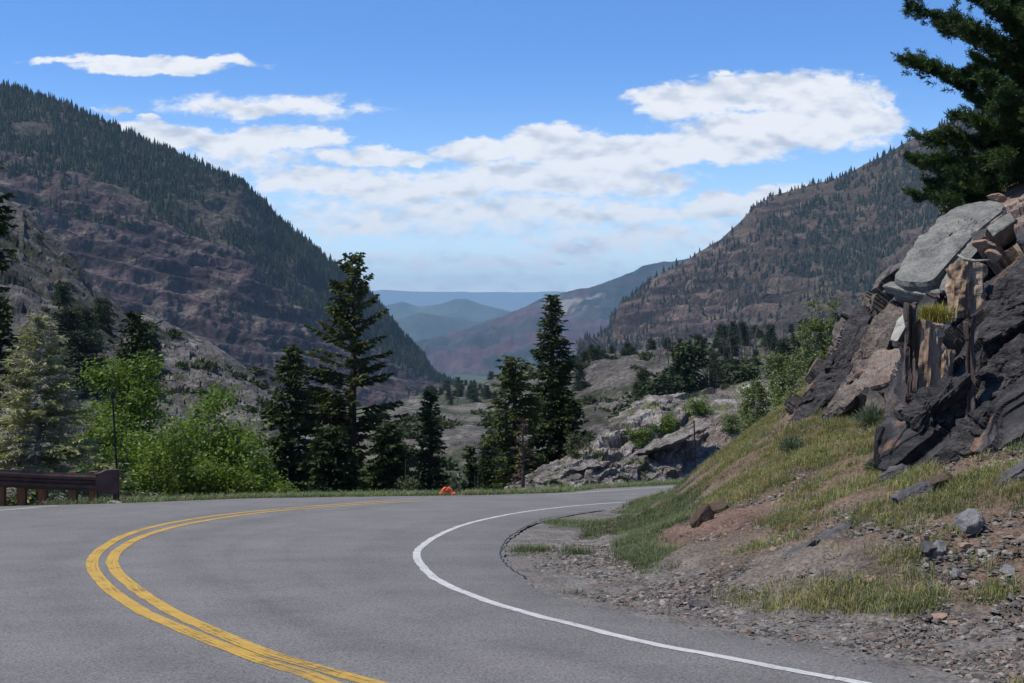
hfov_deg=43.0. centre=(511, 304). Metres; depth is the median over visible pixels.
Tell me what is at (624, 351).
conifer
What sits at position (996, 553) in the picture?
stone
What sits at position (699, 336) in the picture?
conifer
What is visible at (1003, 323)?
rock slab
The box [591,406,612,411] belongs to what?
shrub
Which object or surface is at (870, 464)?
sagebrush
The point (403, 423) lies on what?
shrub
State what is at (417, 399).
hill
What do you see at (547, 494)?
edge line
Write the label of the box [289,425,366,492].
spruce tree
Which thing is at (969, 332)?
rock pillar
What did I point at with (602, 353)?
conifer
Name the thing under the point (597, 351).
conifer
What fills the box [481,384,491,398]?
conifer
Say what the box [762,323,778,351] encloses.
conifer
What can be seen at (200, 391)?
shrub
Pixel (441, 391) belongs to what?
conifer
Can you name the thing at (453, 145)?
sky
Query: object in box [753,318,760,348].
dead tree
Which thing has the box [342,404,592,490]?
hill
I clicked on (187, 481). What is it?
leafy tree
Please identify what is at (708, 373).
dead tree
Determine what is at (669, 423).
shrub
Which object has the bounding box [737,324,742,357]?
dead tree
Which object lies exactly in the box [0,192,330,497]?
rocky slope
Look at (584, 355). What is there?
conifer
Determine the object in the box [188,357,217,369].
shrub
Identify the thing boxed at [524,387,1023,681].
stones
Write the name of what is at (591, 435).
shrub
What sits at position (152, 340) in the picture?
conifer
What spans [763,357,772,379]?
conifer
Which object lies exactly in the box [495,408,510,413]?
shrub
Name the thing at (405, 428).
shrub
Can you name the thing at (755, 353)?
conifer
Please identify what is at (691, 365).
conifer
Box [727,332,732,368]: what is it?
dead tree
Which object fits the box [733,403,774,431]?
bush
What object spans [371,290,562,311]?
plateau
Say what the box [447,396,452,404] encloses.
conifer
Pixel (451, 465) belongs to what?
shrub
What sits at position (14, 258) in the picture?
shrub
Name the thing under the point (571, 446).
shrub
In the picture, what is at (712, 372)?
conifer
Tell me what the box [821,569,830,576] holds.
stone
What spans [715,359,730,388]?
conifer
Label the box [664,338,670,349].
conifer
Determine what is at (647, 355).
shrub
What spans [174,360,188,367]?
shrub
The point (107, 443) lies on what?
leafy tree
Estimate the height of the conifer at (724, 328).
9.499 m
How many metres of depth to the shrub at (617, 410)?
212.08 m
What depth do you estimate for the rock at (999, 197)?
29.09 m
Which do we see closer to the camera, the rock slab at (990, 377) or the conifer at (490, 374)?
the rock slab at (990, 377)
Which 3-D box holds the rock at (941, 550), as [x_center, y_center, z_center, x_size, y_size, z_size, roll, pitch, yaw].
[4.515,2.626,13.820,0.218,0.260,0.196,0,0,0]
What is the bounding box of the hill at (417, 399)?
[398,353,608,406]
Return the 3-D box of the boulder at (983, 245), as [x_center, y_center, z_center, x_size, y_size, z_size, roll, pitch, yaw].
[8.564,-1.063,23.576,0.478,0.264,0.281,0,0,-13]
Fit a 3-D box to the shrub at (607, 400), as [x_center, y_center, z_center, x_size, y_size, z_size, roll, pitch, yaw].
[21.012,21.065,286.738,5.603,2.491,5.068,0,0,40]
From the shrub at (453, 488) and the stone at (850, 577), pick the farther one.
the shrub at (453, 488)
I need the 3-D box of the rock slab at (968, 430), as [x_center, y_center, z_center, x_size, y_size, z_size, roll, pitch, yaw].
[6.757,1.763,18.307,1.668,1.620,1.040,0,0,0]
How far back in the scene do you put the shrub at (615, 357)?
389.63 m
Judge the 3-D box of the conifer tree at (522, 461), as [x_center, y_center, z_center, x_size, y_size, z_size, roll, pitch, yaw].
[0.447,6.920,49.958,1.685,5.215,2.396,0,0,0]
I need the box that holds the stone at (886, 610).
[881,606,891,612]
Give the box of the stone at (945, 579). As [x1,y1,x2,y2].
[940,577,948,582]
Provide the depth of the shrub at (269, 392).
198.06 m
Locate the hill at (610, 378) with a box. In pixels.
[500,331,824,437]
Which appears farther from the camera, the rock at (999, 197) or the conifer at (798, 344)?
the conifer at (798, 344)
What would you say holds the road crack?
on the road
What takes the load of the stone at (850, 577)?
on the bank
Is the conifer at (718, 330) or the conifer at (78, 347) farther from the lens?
the conifer at (718, 330)
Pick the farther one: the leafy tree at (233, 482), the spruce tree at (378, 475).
the spruce tree at (378, 475)
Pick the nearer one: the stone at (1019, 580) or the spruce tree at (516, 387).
the stone at (1019, 580)
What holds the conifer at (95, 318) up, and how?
on the rocky slope at (35, 273)
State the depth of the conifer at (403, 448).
131.62 m
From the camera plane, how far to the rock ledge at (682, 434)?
56.83 m
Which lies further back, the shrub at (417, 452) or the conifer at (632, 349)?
the conifer at (632, 349)
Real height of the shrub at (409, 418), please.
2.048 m
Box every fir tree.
[288,252,412,491]
[519,294,584,465]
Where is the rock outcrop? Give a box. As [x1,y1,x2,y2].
[504,377,805,490]
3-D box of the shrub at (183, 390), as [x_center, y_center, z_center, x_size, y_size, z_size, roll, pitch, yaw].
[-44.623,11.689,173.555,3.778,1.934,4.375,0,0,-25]
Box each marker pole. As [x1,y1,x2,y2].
[110,391,118,498]
[693,420,695,467]
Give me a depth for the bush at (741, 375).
164.62 m
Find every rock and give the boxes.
[687,599,709,606]
[709,501,727,513]
[891,314,904,347]
[892,481,934,503]
[920,539,937,555]
[926,472,952,491]
[927,540,946,559]
[984,249,1001,262]
[986,193,1006,202]
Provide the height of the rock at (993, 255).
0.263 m
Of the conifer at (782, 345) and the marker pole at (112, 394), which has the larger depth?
the conifer at (782, 345)
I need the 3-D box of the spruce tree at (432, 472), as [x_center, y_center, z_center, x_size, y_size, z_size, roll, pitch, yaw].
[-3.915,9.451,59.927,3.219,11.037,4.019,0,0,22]
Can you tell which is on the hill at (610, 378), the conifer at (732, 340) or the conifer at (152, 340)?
the conifer at (732, 340)
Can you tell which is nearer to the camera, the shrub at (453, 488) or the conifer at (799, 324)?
the shrub at (453, 488)
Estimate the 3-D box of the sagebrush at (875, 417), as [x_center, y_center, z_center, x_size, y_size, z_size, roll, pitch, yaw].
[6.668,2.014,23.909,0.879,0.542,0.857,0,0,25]
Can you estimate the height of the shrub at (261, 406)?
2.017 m
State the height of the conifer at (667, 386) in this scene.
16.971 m
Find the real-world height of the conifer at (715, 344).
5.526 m
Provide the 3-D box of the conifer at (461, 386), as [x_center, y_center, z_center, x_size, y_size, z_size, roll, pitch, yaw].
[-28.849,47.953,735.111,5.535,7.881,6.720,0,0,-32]
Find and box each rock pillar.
[903,302,917,402]
[913,319,944,392]
[938,349,955,376]
[945,260,987,317]
[963,319,976,418]
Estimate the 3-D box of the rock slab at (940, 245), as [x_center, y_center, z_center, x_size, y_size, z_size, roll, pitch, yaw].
[9.291,-1.064,27.380,1.447,2.518,5.070,0,0,41]
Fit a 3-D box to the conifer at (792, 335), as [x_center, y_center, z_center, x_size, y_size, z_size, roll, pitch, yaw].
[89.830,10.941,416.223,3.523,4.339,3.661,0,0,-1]
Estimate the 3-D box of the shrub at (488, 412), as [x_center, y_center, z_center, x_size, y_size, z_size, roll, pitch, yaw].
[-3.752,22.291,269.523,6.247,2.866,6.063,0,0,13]
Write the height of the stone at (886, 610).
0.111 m
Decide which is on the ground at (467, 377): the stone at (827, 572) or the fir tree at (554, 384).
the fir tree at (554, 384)
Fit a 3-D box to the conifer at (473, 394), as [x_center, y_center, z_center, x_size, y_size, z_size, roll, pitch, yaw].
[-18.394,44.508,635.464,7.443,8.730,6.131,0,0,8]
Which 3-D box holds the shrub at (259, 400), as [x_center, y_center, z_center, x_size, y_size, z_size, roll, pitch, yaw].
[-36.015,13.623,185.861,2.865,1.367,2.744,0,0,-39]
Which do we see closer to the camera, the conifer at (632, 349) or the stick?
the stick
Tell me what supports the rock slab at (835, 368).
on the rock cliff
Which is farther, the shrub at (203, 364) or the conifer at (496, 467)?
the shrub at (203, 364)
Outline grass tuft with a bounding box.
[916,301,959,323]
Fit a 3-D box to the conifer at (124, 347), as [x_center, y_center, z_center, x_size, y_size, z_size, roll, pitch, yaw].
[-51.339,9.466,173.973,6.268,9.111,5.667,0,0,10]
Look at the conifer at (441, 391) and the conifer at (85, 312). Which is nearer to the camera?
the conifer at (85, 312)
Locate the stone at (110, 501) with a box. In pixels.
[107,500,121,503]
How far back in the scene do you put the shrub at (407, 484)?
49.78 m
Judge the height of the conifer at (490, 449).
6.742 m
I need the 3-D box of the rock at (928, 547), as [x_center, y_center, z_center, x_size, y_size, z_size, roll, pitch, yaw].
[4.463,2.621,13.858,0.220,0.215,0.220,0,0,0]
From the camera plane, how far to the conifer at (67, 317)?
180.23 m
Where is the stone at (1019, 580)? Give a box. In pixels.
[1007,578,1020,584]
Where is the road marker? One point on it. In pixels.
(447, 489)
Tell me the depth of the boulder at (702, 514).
21.08 m
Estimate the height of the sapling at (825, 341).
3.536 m
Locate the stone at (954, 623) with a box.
[947,620,959,626]
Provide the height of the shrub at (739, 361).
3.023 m
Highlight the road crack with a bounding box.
[499,510,600,576]
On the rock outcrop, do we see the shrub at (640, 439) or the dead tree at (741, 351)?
the shrub at (640, 439)
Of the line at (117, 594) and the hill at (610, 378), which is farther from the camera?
the hill at (610, 378)
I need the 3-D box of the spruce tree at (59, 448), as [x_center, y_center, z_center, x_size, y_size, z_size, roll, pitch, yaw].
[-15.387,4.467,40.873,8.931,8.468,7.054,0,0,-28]
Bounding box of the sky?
[0,0,1009,291]
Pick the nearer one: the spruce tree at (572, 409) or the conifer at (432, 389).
the spruce tree at (572, 409)
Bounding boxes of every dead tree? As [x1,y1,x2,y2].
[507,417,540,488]
[667,335,670,365]
[700,352,709,384]
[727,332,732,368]
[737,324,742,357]
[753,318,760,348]
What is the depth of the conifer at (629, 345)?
441.46 m
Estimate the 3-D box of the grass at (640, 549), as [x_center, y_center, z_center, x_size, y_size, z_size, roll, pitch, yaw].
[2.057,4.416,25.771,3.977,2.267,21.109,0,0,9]
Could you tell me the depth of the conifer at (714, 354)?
276.82 m
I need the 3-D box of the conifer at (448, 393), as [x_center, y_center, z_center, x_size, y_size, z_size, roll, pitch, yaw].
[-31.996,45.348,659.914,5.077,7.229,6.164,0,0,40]
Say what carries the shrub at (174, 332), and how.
on the rocky slope at (186, 346)
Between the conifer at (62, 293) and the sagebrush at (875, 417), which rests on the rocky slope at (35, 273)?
the conifer at (62, 293)
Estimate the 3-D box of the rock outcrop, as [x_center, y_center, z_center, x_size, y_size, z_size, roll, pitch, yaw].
[8.674,9.988,65.545,17.169,12.642,41.515,0,0,15]
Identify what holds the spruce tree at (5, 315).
on the ground at (467, 377)
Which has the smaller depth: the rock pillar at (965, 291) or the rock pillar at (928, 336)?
the rock pillar at (928, 336)
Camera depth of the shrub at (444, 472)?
151.18 m
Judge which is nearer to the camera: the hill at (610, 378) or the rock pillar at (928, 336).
the rock pillar at (928, 336)
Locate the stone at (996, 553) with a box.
[991,551,1001,558]
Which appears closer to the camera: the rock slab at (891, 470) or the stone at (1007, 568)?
the stone at (1007, 568)
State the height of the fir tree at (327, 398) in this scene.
17.864 m
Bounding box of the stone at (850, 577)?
[843,574,856,583]
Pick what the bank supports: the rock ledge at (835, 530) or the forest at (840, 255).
the rock ledge at (835, 530)
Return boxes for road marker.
[439,487,454,494]
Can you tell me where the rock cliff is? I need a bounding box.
[779,194,1023,472]
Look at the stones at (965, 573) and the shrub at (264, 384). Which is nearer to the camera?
the stones at (965, 573)
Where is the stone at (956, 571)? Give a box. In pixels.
[950,568,961,578]
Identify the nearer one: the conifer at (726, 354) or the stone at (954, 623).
the stone at (954, 623)
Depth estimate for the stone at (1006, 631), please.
11.52 m
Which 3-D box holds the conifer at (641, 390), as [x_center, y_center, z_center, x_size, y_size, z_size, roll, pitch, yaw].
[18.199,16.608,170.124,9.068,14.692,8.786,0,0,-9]
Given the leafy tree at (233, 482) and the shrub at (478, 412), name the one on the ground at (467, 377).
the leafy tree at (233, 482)
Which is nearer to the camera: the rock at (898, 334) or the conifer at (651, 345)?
the rock at (898, 334)
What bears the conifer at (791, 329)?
on the hill at (610, 378)
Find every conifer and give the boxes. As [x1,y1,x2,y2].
[46,347,79,382]
[47,306,84,354]
[50,281,79,308]
[56,330,110,396]
[67,305,107,353]
[77,304,104,345]
[88,303,115,334]
[92,296,120,330]
[106,346,129,391]
[116,355,156,416]
[137,327,164,379]
[140,320,165,368]
[145,347,162,389]
[378,439,409,470]
[401,442,425,490]
[428,386,437,397]
[437,387,443,395]
[444,388,454,400]
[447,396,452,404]
[452,377,460,386]
[456,388,464,396]
[457,383,465,394]
[464,385,472,399]
[468,388,481,402]
[472,434,503,486]
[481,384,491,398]
[486,371,493,380]
[488,462,503,479]
[492,465,510,489]
[565,355,575,367]
[570,361,587,391]
[577,349,589,363]
[588,347,597,359]
[590,347,601,359]
[599,349,606,355]
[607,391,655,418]
[609,345,615,353]
[619,348,630,355]
[620,342,632,353]
[629,346,638,355]
[629,368,651,404]
[632,376,662,402]
[644,370,683,395]
[645,338,656,351]
[661,335,720,393]
[661,336,670,349]
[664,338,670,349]
[693,334,704,358]
[702,368,718,388]
[706,351,720,377]
[706,359,720,386]
[710,336,720,348]
[711,341,718,348]
[713,324,726,337]
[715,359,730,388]
[716,324,731,348]
[717,345,725,356]
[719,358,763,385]
[722,344,734,369]
[726,335,739,354]
[729,320,739,343]
[732,345,739,356]
[737,321,748,345]
[750,325,758,337]
[752,349,761,365]
[760,334,765,344]
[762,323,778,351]
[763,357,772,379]
[775,338,793,370]
[787,324,794,333]
[789,332,797,340]
[789,338,802,370]
[795,319,803,330]
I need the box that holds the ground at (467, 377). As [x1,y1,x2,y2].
[330,374,601,539]
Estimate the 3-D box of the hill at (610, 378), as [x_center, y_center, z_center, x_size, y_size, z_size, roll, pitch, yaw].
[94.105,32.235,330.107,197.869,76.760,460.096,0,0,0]
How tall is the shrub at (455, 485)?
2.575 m
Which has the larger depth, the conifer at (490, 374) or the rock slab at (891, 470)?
the conifer at (490, 374)
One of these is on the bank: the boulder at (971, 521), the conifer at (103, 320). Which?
the boulder at (971, 521)
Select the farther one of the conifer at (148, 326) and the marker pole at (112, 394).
the conifer at (148, 326)
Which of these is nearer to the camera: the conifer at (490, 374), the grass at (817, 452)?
the grass at (817, 452)
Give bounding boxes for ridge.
[414,258,689,375]
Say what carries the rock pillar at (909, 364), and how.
on the rock cliff
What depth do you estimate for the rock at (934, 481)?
16.61 m
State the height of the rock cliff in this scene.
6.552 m
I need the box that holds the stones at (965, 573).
[497,413,1023,682]
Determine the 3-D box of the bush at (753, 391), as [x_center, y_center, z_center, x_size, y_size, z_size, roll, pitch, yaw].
[6.344,2.812,33.918,1.196,1.966,1.454,0,0,0]
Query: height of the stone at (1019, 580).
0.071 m
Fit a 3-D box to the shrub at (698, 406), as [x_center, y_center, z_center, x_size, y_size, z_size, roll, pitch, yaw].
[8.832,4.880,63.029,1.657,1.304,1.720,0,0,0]
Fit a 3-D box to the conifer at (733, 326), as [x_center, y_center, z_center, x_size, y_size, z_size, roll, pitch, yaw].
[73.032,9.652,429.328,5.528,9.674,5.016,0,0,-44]
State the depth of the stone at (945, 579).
13.09 m
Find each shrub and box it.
[6,457,84,505]
[9,255,19,260]
[40,306,51,311]
[96,357,109,362]
[165,327,182,336]
[167,387,189,395]
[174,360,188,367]
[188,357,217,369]
[189,387,208,393]
[227,368,242,377]
[238,404,258,411]
[241,372,247,378]
[245,366,267,375]
[248,375,270,388]
[254,396,269,403]
[254,403,276,414]
[264,388,283,397]
[383,459,423,492]
[398,425,410,434]
[399,421,407,427]
[402,425,428,438]
[403,414,420,422]
[406,420,426,429]
[410,447,426,461]
[423,414,445,422]
[426,468,460,481]
[433,419,455,429]
[435,456,459,470]
[442,474,467,491]
[443,418,464,425]
[450,483,482,493]
[451,474,468,483]
[469,408,483,414]
[479,409,498,417]
[480,411,499,421]
[484,427,500,434]
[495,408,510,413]
[562,430,591,457]
[579,429,596,439]
[580,394,597,402]
[581,359,597,365]
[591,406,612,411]
[596,396,612,404]
[607,408,626,416]
[610,353,622,359]
[623,423,655,448]
[629,364,640,368]
[635,351,654,358]
[651,411,684,435]
[678,392,710,414]
[715,411,742,433]
[733,355,756,366]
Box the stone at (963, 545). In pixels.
[957,542,972,548]
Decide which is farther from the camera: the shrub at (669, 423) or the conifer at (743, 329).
the conifer at (743, 329)
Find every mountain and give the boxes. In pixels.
[0,87,451,407]
[575,111,994,356]
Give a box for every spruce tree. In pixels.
[0,164,19,466]
[0,299,26,490]
[0,312,163,505]
[110,311,160,480]
[256,344,325,492]
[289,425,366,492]
[356,420,418,492]
[411,391,451,491]
[460,445,479,492]
[477,454,495,489]
[478,355,547,490]
[550,397,590,461]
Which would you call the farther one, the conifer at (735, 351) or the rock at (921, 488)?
the conifer at (735, 351)
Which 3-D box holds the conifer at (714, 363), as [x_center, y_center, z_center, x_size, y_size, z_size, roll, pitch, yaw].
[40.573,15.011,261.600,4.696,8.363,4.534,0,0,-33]
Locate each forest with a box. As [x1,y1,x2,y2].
[0,78,455,406]
[573,108,1000,354]
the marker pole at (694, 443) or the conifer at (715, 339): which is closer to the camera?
the marker pole at (694, 443)
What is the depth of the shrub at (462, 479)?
145.37 m
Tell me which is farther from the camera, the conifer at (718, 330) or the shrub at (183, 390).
the conifer at (718, 330)
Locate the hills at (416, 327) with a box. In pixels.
[394,312,481,341]
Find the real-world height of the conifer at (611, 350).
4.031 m
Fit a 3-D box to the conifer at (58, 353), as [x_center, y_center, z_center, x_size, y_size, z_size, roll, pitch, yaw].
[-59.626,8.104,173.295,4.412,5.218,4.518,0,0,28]
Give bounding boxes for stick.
[957,254,988,262]
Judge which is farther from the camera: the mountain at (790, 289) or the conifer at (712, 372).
the mountain at (790, 289)
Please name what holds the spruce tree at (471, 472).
on the ground at (467, 377)
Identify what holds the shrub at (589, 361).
on the hill at (610, 378)
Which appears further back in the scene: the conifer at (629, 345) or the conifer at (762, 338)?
the conifer at (629, 345)
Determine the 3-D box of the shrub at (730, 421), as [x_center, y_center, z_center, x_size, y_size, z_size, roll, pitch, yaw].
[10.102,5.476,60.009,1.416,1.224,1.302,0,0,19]
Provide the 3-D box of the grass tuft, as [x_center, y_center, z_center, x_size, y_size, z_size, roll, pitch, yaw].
[6.671,0.100,20.567,1.183,0.394,1.021,0,0,-41]
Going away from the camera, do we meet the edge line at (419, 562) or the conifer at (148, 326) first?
the edge line at (419, 562)
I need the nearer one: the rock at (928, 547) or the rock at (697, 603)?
the rock at (928, 547)
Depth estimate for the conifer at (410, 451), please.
132.53 m
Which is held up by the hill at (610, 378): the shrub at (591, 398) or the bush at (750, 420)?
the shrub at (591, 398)
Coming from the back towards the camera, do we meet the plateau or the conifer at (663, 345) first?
the plateau
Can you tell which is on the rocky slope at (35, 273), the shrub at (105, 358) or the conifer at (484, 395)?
the shrub at (105, 358)
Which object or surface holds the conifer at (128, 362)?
on the rocky slope at (186, 346)
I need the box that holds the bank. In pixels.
[502,180,1023,682]
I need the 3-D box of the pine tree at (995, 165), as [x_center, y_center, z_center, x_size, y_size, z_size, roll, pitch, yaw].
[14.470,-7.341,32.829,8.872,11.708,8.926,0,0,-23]
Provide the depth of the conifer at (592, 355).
402.71 m
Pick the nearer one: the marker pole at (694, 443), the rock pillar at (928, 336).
the rock pillar at (928, 336)
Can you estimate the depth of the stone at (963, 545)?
13.83 m
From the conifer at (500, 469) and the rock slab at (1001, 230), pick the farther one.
the conifer at (500, 469)
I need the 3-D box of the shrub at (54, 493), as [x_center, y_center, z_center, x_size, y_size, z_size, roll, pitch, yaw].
[-14.420,6.182,40.261,3.003,3.087,2.917,0,0,0]
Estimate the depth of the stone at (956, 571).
13.19 m
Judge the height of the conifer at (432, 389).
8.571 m
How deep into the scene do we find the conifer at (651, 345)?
412.52 m
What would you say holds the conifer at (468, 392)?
on the hill at (417, 399)
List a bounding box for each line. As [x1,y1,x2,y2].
[7,487,660,509]
[85,501,386,682]
[105,501,413,682]
[413,502,870,682]
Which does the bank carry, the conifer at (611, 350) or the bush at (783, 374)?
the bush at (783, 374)
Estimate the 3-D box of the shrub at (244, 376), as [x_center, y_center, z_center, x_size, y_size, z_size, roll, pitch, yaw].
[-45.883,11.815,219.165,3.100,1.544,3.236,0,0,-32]
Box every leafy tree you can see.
[66,340,174,493]
[72,400,149,498]
[116,375,287,496]
[118,411,227,497]
[201,429,306,495]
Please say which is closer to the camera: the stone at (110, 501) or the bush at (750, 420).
the bush at (750, 420)
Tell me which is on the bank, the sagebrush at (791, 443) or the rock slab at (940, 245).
the sagebrush at (791, 443)
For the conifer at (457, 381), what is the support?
on the hill at (417, 399)
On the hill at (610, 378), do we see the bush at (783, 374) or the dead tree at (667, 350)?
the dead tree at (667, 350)
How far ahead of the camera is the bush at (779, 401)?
31.52 m
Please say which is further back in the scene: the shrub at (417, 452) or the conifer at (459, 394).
the conifer at (459, 394)
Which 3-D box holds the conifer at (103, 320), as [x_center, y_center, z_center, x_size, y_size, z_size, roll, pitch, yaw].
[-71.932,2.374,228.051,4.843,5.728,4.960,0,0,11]
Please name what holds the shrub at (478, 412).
on the hill at (457, 439)
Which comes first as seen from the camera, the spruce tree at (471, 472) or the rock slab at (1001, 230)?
the rock slab at (1001, 230)
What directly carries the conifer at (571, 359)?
on the hill at (610, 378)
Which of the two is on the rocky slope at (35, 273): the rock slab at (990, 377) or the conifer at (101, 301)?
the conifer at (101, 301)
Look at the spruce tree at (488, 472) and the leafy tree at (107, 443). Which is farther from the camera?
the spruce tree at (488, 472)
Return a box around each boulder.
[690,503,713,527]
[953,508,984,533]
[971,239,996,252]
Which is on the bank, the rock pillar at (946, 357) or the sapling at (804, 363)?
the sapling at (804, 363)
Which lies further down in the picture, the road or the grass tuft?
the road
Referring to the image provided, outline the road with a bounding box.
[0,485,938,682]
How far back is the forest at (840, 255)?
1991.63 m
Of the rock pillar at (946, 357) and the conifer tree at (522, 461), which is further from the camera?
the conifer tree at (522, 461)
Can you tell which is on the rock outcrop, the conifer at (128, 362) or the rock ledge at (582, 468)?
the rock ledge at (582, 468)
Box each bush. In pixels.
[731,375,775,433]
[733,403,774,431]
[754,347,805,407]
[768,384,803,408]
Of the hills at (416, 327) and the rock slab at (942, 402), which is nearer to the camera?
the rock slab at (942, 402)
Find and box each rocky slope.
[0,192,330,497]
[99,312,333,491]
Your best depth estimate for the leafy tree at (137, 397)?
50.27 m
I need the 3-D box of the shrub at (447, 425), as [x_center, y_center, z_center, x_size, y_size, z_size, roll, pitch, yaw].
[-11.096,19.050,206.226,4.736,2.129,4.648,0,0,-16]
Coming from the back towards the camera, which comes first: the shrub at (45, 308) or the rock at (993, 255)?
the shrub at (45, 308)
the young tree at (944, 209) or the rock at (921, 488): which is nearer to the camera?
the rock at (921, 488)
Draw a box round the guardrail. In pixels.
[0,469,119,505]
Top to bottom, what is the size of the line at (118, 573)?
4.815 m
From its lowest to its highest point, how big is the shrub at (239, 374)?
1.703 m
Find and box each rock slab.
[789,305,873,423]
[822,300,902,419]
[851,348,900,410]
[879,463,910,482]
[883,282,944,300]
[894,200,1005,305]
[900,373,970,432]
[937,375,1023,468]
[939,212,1016,298]
[975,333,1023,407]
[978,267,1023,364]
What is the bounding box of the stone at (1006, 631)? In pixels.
[1001,630,1010,633]
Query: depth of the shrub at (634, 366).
312.52 m
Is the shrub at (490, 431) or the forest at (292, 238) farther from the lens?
the forest at (292, 238)
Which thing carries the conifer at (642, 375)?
on the hill at (610, 378)
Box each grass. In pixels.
[28,478,683,505]
[503,464,711,596]
[681,385,1023,682]
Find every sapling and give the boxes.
[794,293,840,386]
[795,321,825,390]
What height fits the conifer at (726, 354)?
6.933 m
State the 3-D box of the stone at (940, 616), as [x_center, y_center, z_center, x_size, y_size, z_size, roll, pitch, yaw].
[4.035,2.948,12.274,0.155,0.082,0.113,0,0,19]
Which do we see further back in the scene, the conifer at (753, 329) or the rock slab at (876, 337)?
the conifer at (753, 329)
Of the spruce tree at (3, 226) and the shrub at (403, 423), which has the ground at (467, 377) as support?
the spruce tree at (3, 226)
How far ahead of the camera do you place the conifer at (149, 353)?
174.89 m
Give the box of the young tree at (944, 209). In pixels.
[936,179,969,215]
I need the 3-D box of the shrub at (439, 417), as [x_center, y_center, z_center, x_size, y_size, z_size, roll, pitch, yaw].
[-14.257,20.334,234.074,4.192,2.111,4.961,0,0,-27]
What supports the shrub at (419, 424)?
on the hill at (457, 439)
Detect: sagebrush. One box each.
[777,435,805,450]
[851,403,884,427]
[863,456,879,471]
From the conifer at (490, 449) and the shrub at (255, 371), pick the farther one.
the shrub at (255, 371)
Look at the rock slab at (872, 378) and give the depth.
24.54 m
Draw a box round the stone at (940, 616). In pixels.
[931,612,947,620]
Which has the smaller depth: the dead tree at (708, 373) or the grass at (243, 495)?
the grass at (243, 495)
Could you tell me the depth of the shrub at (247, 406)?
170.83 m
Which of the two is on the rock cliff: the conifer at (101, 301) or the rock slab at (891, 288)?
the rock slab at (891, 288)
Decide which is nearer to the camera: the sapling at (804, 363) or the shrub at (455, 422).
the sapling at (804, 363)
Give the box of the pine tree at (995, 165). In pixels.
[891,0,1023,209]
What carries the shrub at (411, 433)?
on the hill at (457, 439)
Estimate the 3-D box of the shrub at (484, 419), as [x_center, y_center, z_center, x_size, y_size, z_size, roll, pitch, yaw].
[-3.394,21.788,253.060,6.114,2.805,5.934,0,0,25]
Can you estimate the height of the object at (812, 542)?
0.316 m
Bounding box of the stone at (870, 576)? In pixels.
[862,575,873,581]
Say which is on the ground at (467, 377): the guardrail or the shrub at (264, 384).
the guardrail
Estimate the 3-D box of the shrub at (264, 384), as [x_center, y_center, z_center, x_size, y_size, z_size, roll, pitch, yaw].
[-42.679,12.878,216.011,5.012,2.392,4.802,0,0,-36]
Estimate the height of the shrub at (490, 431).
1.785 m
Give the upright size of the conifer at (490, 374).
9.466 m
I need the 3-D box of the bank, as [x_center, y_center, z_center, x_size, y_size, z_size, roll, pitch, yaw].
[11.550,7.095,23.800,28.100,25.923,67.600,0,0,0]
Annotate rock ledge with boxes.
[551,461,610,479]
[630,421,709,455]
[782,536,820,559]
[817,523,851,542]
[990,461,1023,485]
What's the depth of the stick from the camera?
22.01 m
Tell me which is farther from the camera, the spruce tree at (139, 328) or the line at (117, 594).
the spruce tree at (139, 328)
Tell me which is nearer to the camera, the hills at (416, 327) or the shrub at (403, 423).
the shrub at (403, 423)
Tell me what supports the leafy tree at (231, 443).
on the ground at (467, 377)
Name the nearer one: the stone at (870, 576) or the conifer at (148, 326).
the stone at (870, 576)
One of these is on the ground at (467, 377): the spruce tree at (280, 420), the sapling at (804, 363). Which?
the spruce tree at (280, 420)
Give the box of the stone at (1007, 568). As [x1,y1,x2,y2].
[999,564,1015,574]
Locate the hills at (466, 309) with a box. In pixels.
[385,299,510,321]
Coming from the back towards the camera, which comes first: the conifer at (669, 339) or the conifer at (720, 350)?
the conifer at (669, 339)
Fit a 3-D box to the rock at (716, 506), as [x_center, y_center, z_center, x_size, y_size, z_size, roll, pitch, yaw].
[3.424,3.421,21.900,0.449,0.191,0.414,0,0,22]
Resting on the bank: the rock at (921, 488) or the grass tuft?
the rock at (921, 488)
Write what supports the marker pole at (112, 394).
on the ground at (467, 377)
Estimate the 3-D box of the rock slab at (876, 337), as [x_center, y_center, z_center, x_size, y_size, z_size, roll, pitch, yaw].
[7.076,1.195,25.581,2.025,2.586,1.141,0,0,-23]
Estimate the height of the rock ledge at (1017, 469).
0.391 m
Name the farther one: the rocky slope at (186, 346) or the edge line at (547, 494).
the rocky slope at (186, 346)
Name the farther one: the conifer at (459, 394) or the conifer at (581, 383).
the conifer at (459, 394)

